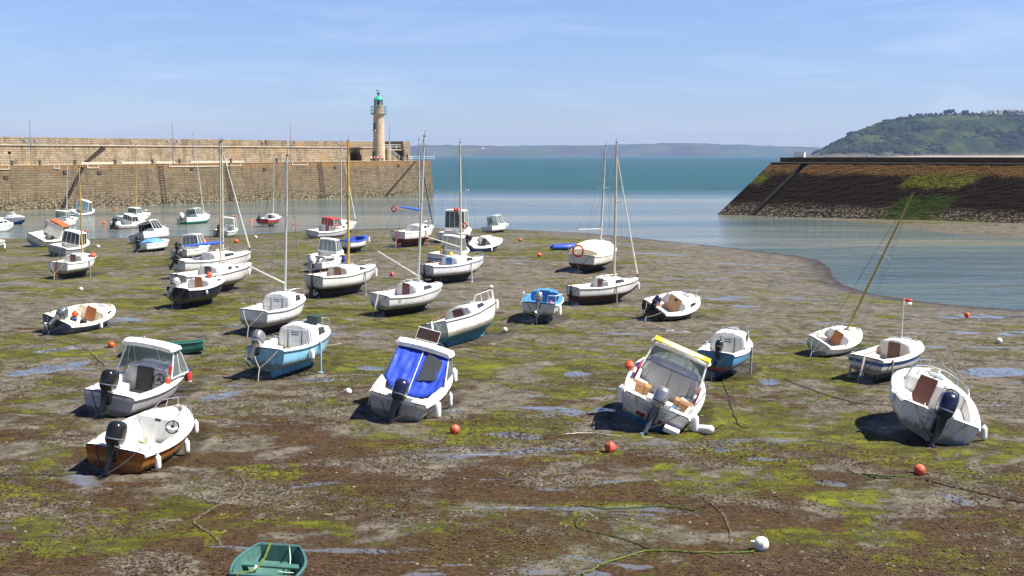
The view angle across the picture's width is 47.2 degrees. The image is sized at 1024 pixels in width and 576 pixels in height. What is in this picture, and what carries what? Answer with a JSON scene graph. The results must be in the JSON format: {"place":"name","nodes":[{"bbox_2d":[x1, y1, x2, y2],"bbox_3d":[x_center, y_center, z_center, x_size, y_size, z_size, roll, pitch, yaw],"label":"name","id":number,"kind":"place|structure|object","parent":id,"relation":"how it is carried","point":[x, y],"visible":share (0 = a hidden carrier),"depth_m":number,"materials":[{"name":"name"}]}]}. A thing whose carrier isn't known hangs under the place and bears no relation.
{"place":"outdoors","nodes":[
{"label":"outdoors","id":0,"kind":"place"},
{"bbox_2d":[0,217,1023,575],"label":"mud","id":1,"kind":"structure","parent":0,"point":[774,293],"depth_m":38.06,"materials":[{"name":"soil"}]},
{"bbox_2d":[0,473,85,475],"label":"mooring rope","id":2,"kind":"object","parent":1,"relation":"on","point":[33,474],"visible":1,"depth_m":31.78,"materials":[{"name":"fabric"}]},
{"bbox_2d":[27,219,69,246],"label":"motorboat","id":3,"kind":"object","parent":1,"relation":"on","point":[54,230],"visible":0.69,"depth_m":118.44,"materials":[{"name":"paint"}]},
{"bbox_2d":[48,229,89,256],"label":"motorboat","id":4,"kind":"object","parent":1,"relation":"on","point":[70,238],"visible":0.96,"depth_m":104.63,"materials":[{"name":"paint"}]},
{"bbox_2d":[47,167,95,279],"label":"sailboat","id":5,"kind":"object","parent":1,"relation":"on","point":[77,264],"visible":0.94,"depth_m":83.79,"materials":[{"name":"paint"}]},
{"bbox_2d":[42,303,115,334],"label":"motorboat","id":6,"kind":"object","parent":1,"relation":"on","point":[60,321],"visible":0.99,"depth_m":58.32,"materials":[{"name":"paint"}]},
{"bbox_2d":[84,305,96,320],"bbox_3d":[-21.454,1.284,59.719,0.532,0.697,0.047,22,11,12],"label":"companionway door","id":7,"kind":"structure","parent":6,"relation":"in","point":[90,313],"depth_m":59.70,"materials":[{"name":"paint"}]},
{"bbox_2d":[109,213,144,228],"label":"motorboat","id":8,"kind":"object","parent":1,"relation":"on","point":[130,220],"visible":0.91,"depth_m":156.59,"materials":[{"name":"paint"}]},
{"bbox_2d":[113,144,150,220],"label":"sailboat","id":9,"kind":"object","parent":1,"relation":"on","point":[139,213],"visible":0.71,"depth_m":174.54,"materials":[{"name":"paint"}]},
{"bbox_2d":[82,337,188,419],"bbox_3d":[-13.058,3.133,41.343,2.229,2.438,6.318,10,8,7],"label":"motorboat","id":10,"kind":"object","parent":1,"relation":"on","point":[138,384],"visible":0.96,"depth_m":41.50,"materials":[{"name":"paint"}]},
{"bbox_2d":[135,366,153,391],"bbox_3d":[-13.078,3.241,41.745,0.607,0.872,0.049,10,8,7],"label":"companionway door","id":11,"kind":"structure","parent":10,"relation":"in","point":[144,377],"depth_m":41.72,"materials":[{"name":"paint"}]},
{"bbox_2d":[184,367,191,382],"bbox_3d":[-12.024,3.237,43.573,0.280,0.581,0.273,0,6,0],"label":"fender","id":12,"kind":"object","parent":10,"relation":"hanging from","point":[188,377],"visible":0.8,"depth_m":43.47,"materials":[{"name":"paint"}]},
{"bbox_2d":[84,396,193,478],"bbox_3d":[-10.588,4.250,33.960,2.100,1.850,5.658,10,7,5],"label":"motorboat","id":13,"kind":"object","parent":1,"relation":"on","point":[115,447],"visible":0.95,"depth_m":33.16,"materials":[{"name":"paint"}]},
{"bbox_2d":[155,452,160,469],"bbox_3d":[-9.752,4.760,32.322,0.170,0.511,0.166,0,6,0],"label":"fender","id":14,"kind":"object","parent":13,"relation":"hanging from","point":[157,461],"visible":1,"depth_m":32.26,"materials":[{"name":"paint"}]},
{"bbox_2d":[184,436,189,453],"bbox_3d":[-9.460,4.558,34.128,0.170,0.518,0.166,0,6,0],"label":"fender","id":15,"kind":"object","parent":13,"relation":"hanging from","point":[186,446],"visible":1,"depth_m":34.07,"materials":[{"name":"paint"}]},
{"bbox_2d":[193,416,198,433],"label":"fender","id":16,"kind":"object","parent":13,"relation":"hanging from","point":[196,428],"visible":0.95,"depth_m":35.82,"materials":[{"name":"paint"}]},
{"bbox_2d":[128,219,169,243],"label":"motorboat","id":17,"kind":"object","parent":1,"relation":"on","point":[154,228],"visible":0.91,"depth_m":123.09,"materials":[{"name":"paint"}]},
{"bbox_2d":[132,236,169,252],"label":"motorboat","id":18,"kind":"object","parent":1,"relation":"on","point":[138,246],"visible":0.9,"depth_m":107.66,"materials":[{"name":"paint"}]},
{"bbox_2d":[141,238,164,243],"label":"tarpaulin","id":19,"kind":"object","parent":18,"relation":"on","point":[148,240],"visible":0.91,"depth_m":108.64,"materials":[{"name":"fabric"}]},
{"bbox_2d":[123,336,204,353],"bbox_3d":[-15.247,2.553,51.517,3.360,0.822,1.263,-1,3,-12],"label":"dinghy","id":20,"kind":"object","parent":1,"relation":"on","point":[189,346],"visible":0.28,"depth_m":51.34,"materials":[{"name":"paint"}]},
{"bbox_2d":[170,233,209,258],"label":"motorboat","id":21,"kind":"object","parent":1,"relation":"on","point":[193,238],"visible":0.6,"depth_m":100.32,"materials":[{"name":"paint"}]},
{"bbox_2d":[176,137,209,224],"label":"sailboat","id":22,"kind":"object","parent":1,"relation":"on","point":[200,216],"visible":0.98,"depth_m":167.75,"materials":[{"name":"paint"}]},
{"bbox_2d":[164,275,224,308],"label":"motorboat","id":23,"kind":"object","parent":1,"relation":"on","point":[191,292],"visible":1,"depth_m":67.76,"materials":[{"name":"paint"}]},
{"bbox_2d":[195,276,201,287],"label":"companionway door","id":24,"kind":"structure","parent":23,"relation":"in","point":[198,280],"depth_m":68.55,"materials":[{"name":"paint"}]},
{"bbox_2d":[168,141,250,272],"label":"sailboat","id":25,"kind":"object","parent":1,"relation":"on","point":[239,256],"visible":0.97,"depth_m":84.34,"materials":[{"name":"paint"}]},
{"bbox_2d":[168,142,251,290],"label":"sailboat","id":26,"kind":"object","parent":1,"relation":"on","point":[233,274],"visible":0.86,"depth_m":75.04,"materials":[{"name":"paint"}]},
{"bbox_2d":[193,473,245,546],"bbox_3d":[-7.237,5.393,28.975,0.956,0.105,6.252,-1,7,-7],"label":"mooring chain","id":27,"kind":"object","parent":1,"relation":"on","point":[210,532],"visible":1,"depth_m":28.42,"materials":[{"name":"paint"}]},
{"bbox_2d":[212,217,237,236],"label":"motorboat","id":28,"kind":"object","parent":1,"relation":"on","point":[230,230],"visible":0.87,"depth_m":136.02,"materials":[{"name":"paint"}]},
{"bbox_2d":[229,542,306,575],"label":"dinghy","id":29,"kind":"object","parent":1,"relation":"on","point":[276,560],"visible":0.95,"depth_m":24.34,"materials":[{"name":"paint"}]},
{"bbox_2d":[235,542,271,575],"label":"weedy chain","id":30,"kind":"object","parent":29,"relation":"on","point":[263,559],"visible":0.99,"depth_m":23.92,"materials":[{"name":"paint"}]},
{"bbox_2d":[256,155,280,227],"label":"sailboat","id":31,"kind":"object","parent":1,"relation":"on","point":[268,219],"visible":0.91,"depth_m":160.37,"materials":[{"name":"paint"}]},
{"bbox_2d":[238,149,305,336],"bbox_3d":[-11.881,-2.378,58.646,2.503,9.104,5.636,5,8,18],"label":"sailboat","id":32,"kind":"object","parent":1,"relation":"on","point":[275,310],"visible":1,"depth_m":58.80,"materials":[{"name":"paint"}]},
{"bbox_2d":[243,317,330,381],"bbox_3d":[-8.907,2.428,47.611,2.410,1.991,5.826,6,8,19],"label":"motorboat","id":33,"kind":"object","parent":1,"relation":"on","point":[287,349],"visible":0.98,"depth_m":47.07,"materials":[{"name":"paint"}]},
{"bbox_2d":[307,315,321,323],"bbox_3d":[-8.144,1.283,48.258,0.495,0.302,0.392,5,8,19],"label":"crate","id":34,"kind":"object","parent":33,"relation":"on","point":[315,319],"visible":1,"depth_m":48.10,"materials":[{"name":"paint"}]},
{"bbox_2d":[305,254,341,272],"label":"motorboat","id":35,"kind":"object","parent":1,"relation":"on","point":[319,266],"visible":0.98,"depth_m":88.33,"materials":[{"name":"paint"}]},
{"bbox_2d":[306,238,343,263],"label":"motorboat","id":36,"kind":"object","parent":1,"relation":"on","point":[330,247],"visible":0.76,"depth_m":95.08,"materials":[{"name":"paint"}]},
{"bbox_2d":[305,217,346,238],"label":"motorboat","id":37,"kind":"object","parent":1,"relation":"on","point":[330,231],"visible":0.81,"depth_m":130.49,"materials":[{"name":"paint"}]},
{"bbox_2d":[304,136,375,298],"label":"sailboat","id":38,"kind":"object","parent":1,"relation":"on","point":[348,277],"visible":1,"depth_m":73.98,"materials":[{"name":"paint"}]},
{"bbox_2d":[339,235,367,252],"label":"motorboat","id":39,"kind":"object","parent":1,"relation":"on","point":[362,242],"visible":0.84,"depth_m":106.60,"materials":[{"name":"paint"}]},
{"bbox_2d":[369,133,442,316],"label":"sailboat","id":40,"kind":"object","parent":1,"relation":"on","point":[408,296],"visible":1,"depth_m":65.71,"materials":[{"name":"paint"}]},
{"bbox_2d":[402,282,408,294],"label":"companionway door","id":41,"kind":"structure","parent":40,"relation":"in","point":[405,286],"depth_m":65.86,"materials":[{"name":"paint"}]},
{"bbox_2d":[368,326,454,424],"bbox_3d":[-3.310,3.053,40.701,2.382,2.774,6.655,15,12,6],"label":"motorboat","id":42,"kind":"object","parent":1,"relation":"on","point":[413,382],"visible":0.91,"depth_m":40.17,"materials":[{"name":"paint"}]},
{"bbox_2d":[433,401,440,417],"bbox_3d":[-2.481,4.025,38.952,0.260,0.580,0.254,0,6,0],"label":"fender","id":43,"kind":"object","parent":42,"relation":"hanging from","point":[437,409],"visible":1,"depth_m":38.85,"materials":[{"name":"paint"}]},
{"bbox_2d":[448,390,452,406],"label":"fender","id":44,"kind":"object","parent":42,"relation":"hanging from","point":[450,399],"visible":1,"depth_m":40.67,"materials":[{"name":"paint"}]},
{"bbox_2d":[391,139,433,246],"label":"sailboat","id":45,"kind":"object","parent":1,"relation":"on","point":[404,238],"visible":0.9,"depth_m":114.88,"materials":[{"name":"paint"}]},
{"bbox_2d":[426,234,469,262],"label":"motorboat","id":46,"kind":"object","parent":1,"relation":"on","point":[447,248],"visible":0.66,"depth_m":97.15,"materials":[{"name":"paint"}]},
{"bbox_2d":[420,142,483,282],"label":"sailboat","id":47,"kind":"object","parent":1,"relation":"on","point":[461,266],"visible":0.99,"depth_m":82.56,"materials":[{"name":"paint"}]},
{"bbox_2d":[436,209,471,241],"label":"motorboat","id":48,"kind":"object","parent":1,"relation":"on","point":[451,220],"visible":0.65,"depth_m":121.15,"materials":[{"name":"paint"}]},
{"bbox_2d":[450,424,459,433],"bbox_3d":[-1.803,4.448,36.858,0.336,0.322,0.322,2,7,20],"label":"buoy","id":49,"kind":"object","parent":1,"relation":"on","point":[454,429],"visible":1,"depth_m":36.74,"materials":[{"name":"paint"}]},
{"bbox_2d":[421,290,495,346],"bbox_3d":[-2.300,1.522,56.076,2.062,2.027,6.251,-11,3,31],"label":"motorboat","id":50,"kind":"object","parent":1,"relation":"on","point":[467,321],"visible":0.94,"depth_m":55.40,"materials":[{"name":"paint"}]},
{"bbox_2d":[452,309,462,317],"bbox_3d":[-2.522,1.447,55.733,0.533,0.879,0.048,-11,3,31],"label":"companionway door","id":51,"kind":"structure","parent":50,"relation":"in","point":[458,312],"depth_m":55.70,"materials":[{"name":"paint"}]},
{"bbox_2d":[465,235,502,252],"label":"motorboat","id":52,"kind":"object","parent":1,"relation":"on","point":[486,243],"visible":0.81,"depth_m":109.19,"materials":[{"name":"paint"}]},
{"bbox_2d":[481,215,506,232],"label":"motorboat","id":53,"kind":"object","parent":1,"relation":"on","point":[500,224],"visible":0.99,"depth_m":141.66,"materials":[{"name":"paint"}]},
{"bbox_2d":[0,292,1023,575],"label":"seaweed wrack","id":54,"kind":"object","parent":1,"relation":"on","point":[426,552],"visible":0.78,"depth_m":30.32,"materials":[{"name":"brown plant"}]},
{"bbox_2d":[0,301,1023,575],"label":"green weed","id":55,"kind":"object","parent":1,"relation":"on","point":[526,481],"visible":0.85,"depth_m":29.93,"materials":[{"name":"green plant"}]},
{"bbox_2d":[4,284,1023,575],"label":"shells and casts","id":56,"kind":"object","parent":1,"relation":"on","point":[568,482],"visible":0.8,"depth_m":30.63,"materials":[{"name":"paint"}]},
{"bbox_2d":[521,287,563,324],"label":"motorboat","id":57,"kind":"object","parent":1,"relation":"on","point":[537,305],"visible":0.99,"depth_m":62.10,"materials":[{"name":"paint"}]},
{"bbox_2d":[540,290,549,302],"bbox_3d":[1.791,0.547,64.663,0.550,0.857,0.055,4,7,8],"label":"companionway door","id":58,"kind":"structure","parent":57,"relation":"in","point":[545,293],"depth_m":64.61,"materials":[{"name":"paint"}]},
{"bbox_2d":[550,243,575,249],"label":"inflatable dinghy","id":59,"kind":"object","parent":1,"relation":"on","point":[562,246],"visible":0.91,"depth_m":111.94,"materials":[{"name":"rubber"}]},
{"bbox_2d":[567,145,616,272],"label":"sailboat","id":60,"kind":"object","parent":1,"relation":"on","point":[587,263],"visible":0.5,"depth_m":91.29,"materials":[{"name":"paint"}]},
{"bbox_2d":[572,245,583,256],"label":"lifebuoy","id":61,"kind":"object","parent":60,"relation":"attached to","point":[573,248],"visible":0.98,"depth_m":90.35,"materials":[{"name":"paint"}]},
{"bbox_2d":[569,240,613,255],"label":"boat cover","id":62,"kind":"object","parent":60,"relation":"on","point":[589,245],"visible":0.87,"depth_m":91.33,"materials":[{"name":"fabric"}]},
{"bbox_2d":[565,142,638,304],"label":"sailboat","id":63,"kind":"object","parent":1,"relation":"on","point":[613,287],"visible":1,"depth_m":71.62,"materials":[{"name":"paint"}]},
{"bbox_2d":[565,432,652,437],"bbox_3d":[3.038,4.582,36.738,2.739,0.054,0.405,1,7,10],"label":"mooring rope","id":64,"kind":"object","parent":1,"relation":"on","point":[599,433],"visible":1,"depth_m":36.81,"materials":[{"name":"fabric"}]},
{"bbox_2d":[604,442,618,452],"bbox_3d":[2.910,4.701,34.626,0.354,0.354,0.353,-6,9,-43],"label":"buoy","id":65,"kind":"object","parent":1,"relation":"on","point":[611,447],"visible":1,"depth_m":34.51,"materials":[{"name":"paint"}]},
{"bbox_2d":[575,509,651,549],"bbox_3d":[2.105,5.625,27.196,0.923,0.051,3.306,-2,7,-20],"label":"weedy rope","id":66,"kind":"object","parent":1,"relation":"on","point":[606,534],"visible":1,"depth_m":26.98,"materials":[{"name":"fabric"}]},
{"bbox_2d":[581,505,696,510],"bbox_3d":[3.127,5.423,29.042,2.852,0.066,0.356,0,6,3],"label":"weedy rope","id":67,"kind":"object","parent":1,"relation":"on","point":[640,507],"visible":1,"depth_m":29.00,"materials":[{"name":"fabric"}]},
{"bbox_2d":[623,335,710,435],"bbox_3d":[5.165,3.253,39.160,2.667,2.456,6.359,24,17,10],"label":"motorboat","id":68,"kind":"object","parent":1,"relation":"on","point":[663,375],"visible":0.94,"depth_m":39.17,"materials":[{"name":"paint"}]},
{"bbox_2d":[618,384,625,403],"bbox_3d":[3.545,3.405,37.750,0.260,0.631,0.253,0,6,0],"label":"fender","id":69,"kind":"object","parent":68,"relation":"hanging from","point":[621,393],"visible":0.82,"depth_m":37.65,"materials":[{"name":"paint"}]},
{"bbox_2d":[625,358,633,369],"bbox_3d":[3.945,2.549,39.353,0.330,0.392,0.330,0,6,0],"label":"buoy","id":70,"kind":"object","parent":68,"relation":"on","point":[629,364],"visible":0.91,"depth_m":39.25,"materials":[{"name":"paint"}]},
{"bbox_2d":[691,414,698,431],"bbox_3d":[5.779,4.265,37.045,0.240,0.580,0.234,0,6,0],"label":"fender","id":71,"kind":"object","parent":68,"relation":"hanging from","point":[694,422],"visible":1,"depth_m":36.96,"materials":[{"name":"paint"}]},
{"bbox_2d":[688,424,722,433],"bbox_3d":[6.122,4.429,36.954,1.257,0.360,0.300,-3,3,38],"label":"fender","id":72,"kind":"object","parent":68,"relation":"hanging from","point":[706,429],"visible":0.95,"depth_m":36.84,"materials":[{"name":"paint"}]},
{"bbox_2d":[581,549,754,575],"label":"weedy rope","id":73,"kind":"object","parent":1,"relation":"on","point":[583,572],"visible":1,"depth_m":25.66,"materials":[{"name":"fabric"}]},
{"bbox_2d":[641,289,701,321],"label":"motorboat","id":74,"kind":"object","parent":1,"relation":"on","point":[676,305],"visible":1,"depth_m":64.76,"materials":[{"name":"paint"}]},
{"bbox_2d":[665,293,681,311],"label":"companionway door","id":75,"kind":"structure","parent":74,"relation":"in","point":[673,303],"depth_m":65.02,"materials":[{"name":"paint"}]},
{"bbox_2d":[699,494,732,543],"bbox_3d":[5.001,5.512,28.200,0.343,0.082,3.798,0,6,-2],"label":"mooring chain","id":76,"kind":"object","parent":1,"relation":"on","point":[711,503],"visible":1,"depth_m":28.09,"materials":[{"name":"paint"}]},
{"bbox_2d":[697,326,752,381],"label":"motorboat","id":77,"kind":"object","parent":1,"relation":"on","point":[727,350],"visible":0.97,"depth_m":47.30,"materials":[{"name":"paint"}]},
{"bbox_2d":[751,536,768,550],"bbox_3d":[5.497,5.653,25.922,0.352,0.338,0.338,5,8,40],"label":"buoy","id":78,"kind":"object","parent":1,"relation":"on","point":[760,543],"visible":1,"depth_m":25.80,"materials":[{"name":"paint"}]},
{"bbox_2d":[784,379,888,404],"bbox_3d":[11.743,3.867,43.855,5.009,0.070,2.264,6,9,44],"label":"mooring rope","id":79,"kind":"object","parent":1,"relation":"on","point":[836,397],"visible":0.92,"depth_m":42.75,"materials":[{"name":"fabric"}]},
{"bbox_2d":[807,188,915,356],"bbox_3d":[15.857,-0.680,52.042,1.593,8.393,4.312,36,27,34],"label":"sailboat","id":80,"kind":"object","parent":1,"relation":"on","point":[836,340],"visible":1,"depth_m":52.88,"materials":[{"name":"paint"}]},
{"bbox_2d":[829,329,843,345],"bbox_3d":[14.738,2.272,53.279,0.464,0.679,0.037,36,27,34],"label":"companionway door","id":81,"kind":"structure","parent":80,"relation":"in","point":[837,335],"depth_m":53.25,"materials":[{"name":"paint"}]},
{"bbox_2d":[848,458,885,474],"bbox_3d":[9.898,4.982,33.120,0.594,0.085,2.197,5,8,36],"label":"mooring chain","id":82,"kind":"object","parent":1,"relation":"on","point":[860,462],"visible":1,"depth_m":33.22,"materials":[{"name":"paint"}]},
{"bbox_2d":[846,332,923,383],"bbox_3d":[15.195,2.818,47.182,4.932,1.614,2.034,-6,13,-44],"label":"motorboat","id":83,"kind":"object","parent":1,"relation":"on","point":[888,357],"visible":0.99,"depth_m":46.72,"materials":[{"name":"paint"}]},
{"bbox_2d":[887,342,899,358],"bbox_3d":[15.377,2.573,47.308,0.045,0.763,0.490,-6,13,-44],"label":"companionway door","id":84,"kind":"structure","parent":83,"relation":"in","point":[893,348],"depth_m":47.28,"materials":[{"name":"paint"}]},
{"bbox_2d":[901,298,911,336],"bbox_3d":[16.218,1.264,48.212,0.380,1.750,0.051,0,6,4],"label":"flag","id":85,"kind":"object","parent":83,"relation":"attached to","point":[906,301],"visible":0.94,"depth_m":48.14,"materials":[{"name":"paint"}]},
{"bbox_2d":[862,473,913,478],"bbox_3d":[10.296,5.106,31.924,1.376,0.055,0.568,0,6,0],"label":"weedy rope","id":86,"kind":"object","parent":1,"relation":"on","point":[885,476],"visible":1,"depth_m":31.88,"materials":[{"name":"fabric"}]},
{"bbox_2d":[913,464,925,474],"bbox_3d":[11.180,4.996,32.206,0.338,0.336,0.332,5,8,37],"label":"buoy","id":87,"kind":"object","parent":1,"relation":"on","point":[919,469],"visible":1,"depth_m":32.09,"materials":[{"name":"paint"}]},
{"bbox_2d":[891,359,980,447],"bbox_3d":[13.426,3.796,37.511,2.890,2.228,5.837,22,15,11],"label":"motorboat","id":88,"kind":"object","parent":1,"relation":"on","point":[932,406],"visible":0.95,"depth_m":36.00,"materials":[{"name":"paint"}]},
{"bbox_2d":[889,388,894,401],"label":"fender","id":89,"kind":"object","parent":88,"relation":"hanging from","point":[892,395],"visible":1,"depth_m":36.79,"materials":[{"name":"paint"}]},
{"bbox_2d":[912,374,937,405],"bbox_3d":[13.412,3.323,38.192,0.583,0.926,0.056,22,15,11],"label":"companionway door","id":90,"kind":"structure","parent":88,"relation":"in","point":[922,393],"depth_m":38.16,"materials":[{"name":"paint"}]},
{"bbox_2d":[980,424,987,439],"bbox_3d":[14.534,4.444,36.137,0.200,0.486,0.195,0,6,0],"label":"fender","id":91,"kind":"object","parent":88,"relation":"hanging from","point":[983,433],"visible":0.99,"depth_m":36.06,"materials":[{"name":"paint"}]},
{"bbox_2d":[925,479,1023,502],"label":"mooring rope","id":92,"kind":"object","parent":1,"relation":"on","point":[976,492],"visible":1,"depth_m":30.32,"materials":[{"name":"fabric"}]},
{"bbox_2d":[0,156,1023,309],"bbox_3d":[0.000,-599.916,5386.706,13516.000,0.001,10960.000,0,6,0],"label":"sea","id":93,"kind":"structure","parent":0,"point":[684,199],"depth_m":180.95,"materials":[{"name":"liquid"}]},
{"bbox_2d":[0,218,12,231],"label":"motorboat","id":94,"kind":"object","parent":93,"relation":"on","point":[5,225],"visible":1,"depth_m":150.34,"materials":[{"name":"paint"}]},
{"bbox_2d":[0,212,24,223],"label":"motorboat","id":95,"kind":"object","parent":93,"relation":"on","point":[15,218],"visible":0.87,"depth_m":165.22,"materials":[{"name":"paint"}]},
{"bbox_2d":[44,140,77,226],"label":"sailboat","id":96,"kind":"object","parent":93,"relation":"on","point":[69,219],"visible":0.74,"depth_m":160.92,"materials":[{"name":"paint"}]},
{"bbox_2d":[67,199,94,215],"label":"motorboat","id":97,"kind":"object","parent":93,"relation":"on","point":[88,208],"visible":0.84,"depth_m":189.46,"materials":[{"name":"paint"}]},
{"bbox_2d":[0,136,433,210],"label":"stone pier","id":98,"kind":"structure","parent":93,"relation":"in","point":[25,184],"depth_m":242.90,"materials":[{"name":"stone"}]},
{"bbox_2d":[23,120,37,164],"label":"lamp post","id":99,"kind":"object","parent":98,"relation":"on","point":[25,140],"visible":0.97,"depth_m":212.80,"materials":[{"name":"metal"}]},
{"bbox_2d":[166,127,178,162],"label":"lamp post","id":100,"kind":"object","parent":98,"relation":"on","point":[172,143],"visible":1,"depth_m":237.03,"materials":[{"name":"metal"}]},
{"bbox_2d":[371,90,385,160],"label":"lighthouse","id":101,"kind":"object","parent":98,"relation":"on","point":[379,113],"visible":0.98,"depth_m":289.59,"materials":[{"name":"stone"}]},
{"bbox_2d":[319,141,356,231],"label":"sailboat","id":102,"kind":"object","parent":93,"relation":"on","point":[352,224],"visible":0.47,"depth_m":140.59,"materials":[{"name":"paint"}]},
{"bbox_2d":[718,157,1023,222],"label":"breakwater","id":103,"kind":"object","parent":93,"relation":"in","point":[975,189],"visible":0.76,"depth_m":178.49,"materials":[{"name":"stone"}]},
{"bbox_2d":[0,0,1023,147],"label":"sky","id":104,"kind":"structure","parent":0,"point":[795,73],"materials":[{"name":"blue"}]},
{"bbox_2d":[410,143,821,155],"bbox_3d":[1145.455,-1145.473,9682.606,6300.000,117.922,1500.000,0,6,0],"label":"coast","id":105,"kind":"structure","parent":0,"point":[682,149],"depth_m":9184.93},
{"bbox_2d":[794,152,805,156],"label":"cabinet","id":106,"kind":"object","parent":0,"point":[799,154],"visible":1,"depth_m":194.24,"materials":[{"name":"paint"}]},
{"bbox_2d":[806,114,1023,156],"bbox_3d":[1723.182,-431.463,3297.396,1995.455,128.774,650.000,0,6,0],"label":"headland","id":107,"kind":"structure","parent":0,"point":[953,140],"depth_m":3083.76,"materials":[{"name":"green plant"}]},
{"bbox_2d":[811,113,1023,155],"bbox_3d":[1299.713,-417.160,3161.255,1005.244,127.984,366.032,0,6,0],"label":"scrub","id":108,"kind":"object","parent":107,"relation":"on","point":[917,125],"visible":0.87,"depth_m":3073.51,"materials":[{"name":"plant"}]},
{"bbox_2d":[892,156,1023,156],"bbox_3d":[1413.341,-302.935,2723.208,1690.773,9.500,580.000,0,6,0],"label":"beach","id":109,"kind":"structure","parent":0,"point":[957,156],"depth_m":2881.34,"materials":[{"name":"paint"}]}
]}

